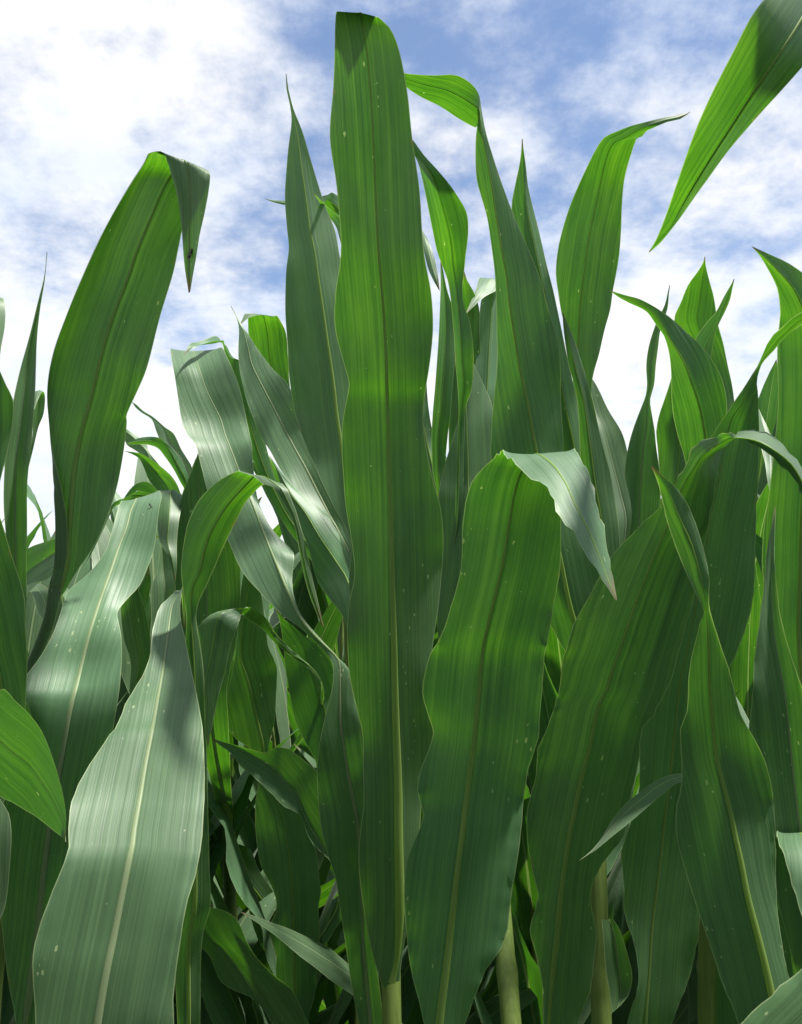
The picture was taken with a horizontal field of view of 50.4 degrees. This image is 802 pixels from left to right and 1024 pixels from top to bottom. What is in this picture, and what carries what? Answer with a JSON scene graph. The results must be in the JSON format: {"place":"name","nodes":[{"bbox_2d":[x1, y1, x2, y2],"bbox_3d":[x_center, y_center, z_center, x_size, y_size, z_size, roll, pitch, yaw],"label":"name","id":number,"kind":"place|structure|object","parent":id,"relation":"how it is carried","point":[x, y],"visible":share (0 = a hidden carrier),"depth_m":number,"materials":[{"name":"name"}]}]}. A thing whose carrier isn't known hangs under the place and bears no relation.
{"place":"outdoors","nodes":[
{"label":"outdoors","id":0,"kind":"place"},
{"bbox_2d":[0,0,801,547],"label":"sky","id":1,"kind":"structure","parent":0,"point":[89,89],"materials":[{"name":"blue"}]},
{"label":"ground","id":2,"kind":"structure","parent":0,"visible":0},
{"bbox_2d":[0,297,65,918],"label":"corn plant","id":3,"kind":"object","parent":2,"relation":"on","point":[29,781],"visible":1,"depth_m":0.58,"materials":[{"name":"green plant"}]},
{"bbox_2d":[27,511,51,548],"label":"corn plant","id":4,"kind":"object","parent":2,"relation":"on","point":[31,536],"visible":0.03,"depth_m":3.34,"materials":[{"name":"green plant"}]},
{"bbox_2d":[26,390,54,617],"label":"corn plant","id":5,"kind":"object","parent":2,"relation":"on","point":[40,562],"visible":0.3,"depth_m":1.27,"materials":[{"name":"green plant"}]},
{"bbox_2d":[25,532,62,716],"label":"corn plant","id":6,"kind":"object","parent":2,"relation":"on","point":[34,620],"depth_m":1.46,"materials":[{"name":"green plant"}]},
{"bbox_2d":[4,464,91,602],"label":"corn plant","id":7,"kind":"object","parent":2,"relation":"on","point":[83,571],"visible":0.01,"depth_m":2.47,"materials":[{"name":"green plant"}]},
{"bbox_2d":[0,690,128,1023],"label":"corn plant","id":8,"kind":"object","parent":2,"relation":"on","point":[7,1013],"visible":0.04,"depth_m":1.11,"materials":[{"name":"green plant"}]},
{"bbox_2d":[1,491,161,1023],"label":"corn plant","id":9,"kind":"object","parent":2,"relation":"on","point":[73,683],"visible":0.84,"depth_m":0.73,"materials":[{"name":"green plant"}]},
{"bbox_2d":[0,151,209,1017],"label":"corn plant","id":10,"kind":"object","parent":2,"relation":"on","point":[102,352],"visible":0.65,"depth_m":0.78,"materials":[{"name":"green plant"}]},
{"bbox_2d":[187,248,192,259],"bbox_3d":[-0.169,-0.209,0.688,0.008,0.010,0.003,0,-6,0],"label":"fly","id":11,"kind":"object","parent":10,"relation":"on","point":[190,254],"visible":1,"depth_m":0.69},
{"bbox_2d":[32,587,204,1023],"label":"corn plant","id":12,"kind":"object","parent":2,"relation":"on","point":[107,943],"visible":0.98,"depth_m":0.50,"materials":[{"name":"green plant"}]},
{"bbox_2d":[33,492,233,759],"bbox_3d":[-0.704,0.788,1.809,0.876,1.666,0.298,3,-7,-26],"label":"corn plant","id":13,"kind":"object","parent":2,"relation":"on","point":[44,535],"visible":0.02,"depth_m":1.87,"materials":[{"name":"green plant"}]},
{"bbox_2d":[63,458,284,1004],"bbox_3d":[-0.550,0.723,1.869,0.890,1.811,0.240,-4,-7,35],"label":"corn plant","id":14,"kind":"object","parent":2,"relation":"on","point":[140,474],"visible":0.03,"depth_m":1.95,"materials":[{"name":"green plant"}]},
{"bbox_2d":[85,402,325,1014],"bbox_3d":[-0.245,0.682,1.709,1.035,1.861,0.648,5,-8,-39],"label":"corn plant","id":15,"kind":"object","parent":2,"relation":"on","point":[167,445],"visible":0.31,"depth_m":1.65,"materials":[{"name":"green plant"}]},
{"bbox_2d":[90,497,346,1023],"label":"corn plant","id":16,"kind":"object","parent":2,"relation":"on","point":[97,555],"visible":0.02,"depth_m":1.39,"materials":[{"name":"green plant"}]},
{"bbox_2d":[121,454,323,1000],"bbox_3d":[-0.125,0.770,1.331,0.633,1.610,0.955,-5,-8,38],"label":"corn plant","id":17,"kind":"object","parent":2,"relation":"on","point":[220,611],"visible":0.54,"depth_m":1.00,"materials":[{"name":"green plant"}]},
{"bbox_2d":[175,470,323,1023],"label":"corn plant","id":18,"kind":"object","parent":2,"relation":"on","point":[217,509],"visible":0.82,"depth_m":0.64,"materials":[{"name":"green plant"}]},
{"bbox_2d":[156,457,347,1023],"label":"corn plant","id":19,"kind":"object","parent":2,"relation":"on","point":[333,990],"visible":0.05,"depth_m":1.78,"materials":[{"name":"green plant"}]},
{"bbox_2d":[229,524,281,776],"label":"corn plant","id":20,"kind":"object","parent":2,"relation":"on","point":[276,530],"visible":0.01,"depth_m":2.39,"materials":[{"name":"green plant"}]},
{"bbox_2d":[233,584,307,782],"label":"corn plant","id":21,"kind":"object","parent":2,"relation":"on","point":[276,631],"depth_m":2.28,"materials":[{"name":"green plant"}]},
{"bbox_2d":[184,192,358,1023],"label":"corn plant","id":22,"kind":"object","parent":2,"relation":"on","point":[267,335],"visible":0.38,"depth_m":1.25,"materials":[{"name":"green plant"}]},
{"bbox_2d":[202,575,341,1023],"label":"corn plant","id":23,"kind":"object","parent":2,"relation":"on","point":[289,836],"visible":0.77,"depth_m":1.08,"materials":[{"name":"green plant"}]},
{"bbox_2d":[222,556,342,1013],"bbox_3d":[-0.304,0.781,1.793,0.890,1.676,0.240,-2,-6,22],"label":"corn plant","id":24,"kind":"object","parent":2,"relation":"on","point":[327,633],"visible":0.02,"depth_m":1.77,"materials":[{"name":"green plant"}]},
{"bbox_2d":[269,609,325,1011],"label":"corn plant","id":25,"kind":"object","parent":2,"relation":"on","point":[274,620],"depth_m":2.14,"materials":[{"name":"green plant"}]},
{"bbox_2d":[200,729,404,1023],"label":"corn plant","id":26,"kind":"object","parent":2,"relation":"on","point":[241,788],"visible":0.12,"depth_m":1.19,"materials":[{"name":"green plant"}]},
{"bbox_2d":[170,11,473,1023],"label":"corn plant","id":27,"kind":"object","parent":2,"relation":"on","point":[340,425],"visible":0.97,"depth_m":0.81,"materials":[{"name":"green plant"}]},
{"bbox_2d":[173,650,536,1023],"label":"corn plant","id":28,"kind":"object","parent":2,"relation":"on","point":[223,1004],"visible":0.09,"depth_m":1.14,"materials":[{"name":"green plant"}]},
{"bbox_2d":[208,611,527,1023],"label":"corn plant","id":29,"kind":"object","parent":2,"relation":"on","point":[247,836],"visible":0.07,"depth_m":1.37,"materials":[{"name":"green plant"}]},
{"bbox_2d":[324,620,530,1023],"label":"corn plant","id":30,"kind":"object","parent":2,"relation":"on","point":[415,1016],"visible":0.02,"depth_m":1.38,"materials":[{"name":"green plant"}]},
{"bbox_2d":[446,457,496,1020],"bbox_3d":[0.135,0.716,1.895,0.890,1.832,0.240,-5,-8,39],"label":"corn plant","id":31,"kind":"object","parent":2,"relation":"on","point":[485,991],"depth_m":1.77,"materials":[{"name":"green plant"}]},
{"bbox_2d":[422,231,521,1023],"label":"corn plant","id":32,"kind":"object","parent":2,"relation":"on","point":[478,423],"visible":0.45,"depth_m":1.05,"materials":[{"name":"green plant"}]},
{"bbox_2d":[480,966,494,990],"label":"corn plant","id":33,"kind":"object","parent":2,"relation":"on","point":[489,973],"depth_m":2.12,"materials":[{"name":"green plant"}]},
{"bbox_2d":[241,690,739,1023],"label":"corn plant","id":34,"kind":"object","parent":2,"relation":"on","point":[329,963],"visible":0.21,"depth_m":1.14,"materials":[{"name":"green plant"}]},
{"bbox_2d":[404,448,616,1023],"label":"corn plant","id":35,"kind":"object","parent":2,"relation":"on","point":[482,685],"visible":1,"depth_m":0.66,"materials":[{"name":"green plant"}]},
{"bbox_2d":[404,73,689,1023],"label":"corn plant","id":36,"kind":"object","parent":2,"relation":"on","point":[544,401],"visible":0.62,"depth_m":0.96,"materials":[{"name":"green plant"}]},
{"bbox_2d":[515,627,638,1023],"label":"corn plant","id":37,"kind":"object","parent":2,"relation":"on","point":[554,655],"visible":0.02,"depth_m":1.33,"materials":[{"name":"green plant"}]},
{"bbox_2d":[526,771,639,946],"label":"corn plant","id":38,"kind":"object","parent":2,"relation":"on","point":[626,936],"depth_m":1.59,"materials":[{"name":"green plant"}]},
{"bbox_2d":[527,429,801,1023],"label":"corn plant","id":39,"kind":"object","parent":2,"relation":"on","point":[619,661],"visible":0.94,"depth_m":0.70,"materials":[{"name":"green plant"}]},
{"bbox_2d":[579,466,789,1023],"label":"corn plant","id":40,"kind":"object","parent":2,"relation":"on","point":[725,825],"visible":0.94,"depth_m":0.58,"materials":[{"name":"green plant"}]},
{"bbox_2d":[611,257,801,1023],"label":"corn plant","id":41,"kind":"object","parent":2,"relation":"on","point":[665,924],"visible":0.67,"depth_m":0.80,"materials":[{"name":"green plant"}]},
{"bbox_2d":[658,360,777,500],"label":"corn plant","id":42,"kind":"object","parent":2,"relation":"on","point":[768,402],"depth_m":1.78,"materials":[{"name":"green plant"}]},
{"bbox_2d":[677,483,768,1008],"bbox_3d":[0.537,0.748,1.317,0.212,1.641,0.904,0,-6,3],"label":"corn plant","id":43,"kind":"object","parent":2,"relation":"on","point":[741,668],"visible":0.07,"depth_m":1.25,"materials":[{"name":"green plant"}]},
{"bbox_2d":[649,0,801,1023],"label":"corn plant","id":44,"kind":"object","parent":2,"relation":"on","point":[763,67],"visible":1,"depth_m":0.44,"materials":[{"name":"green plant"}]},
{"bbox_2d":[697,494,762,943],"bbox_3d":[0.731,0.751,1.323,0.904,1.636,0.212,2,-6,-14],"label":"corn plant","id":45,"kind":"object","parent":2,"relation":"on","point":[758,546],"visible":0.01,"depth_m":1.29,"materials":[{"name":"green plant"}]},
{"bbox_2d":[679,698,795,1023],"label":"corn plant","id":46,"kind":"object","parent":2,"relation":"on","point":[725,1013],"visible":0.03,"depth_m":0.98,"materials":[{"name":"green plant"}]},
{"bbox_2d":[749,247,801,972],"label":"corn plant","id":47,"kind":"object","parent":2,"relation":"on","point":[775,724],"visible":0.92,"depth_m":0.69,"materials":[{"name":"green plant"}]}
]}

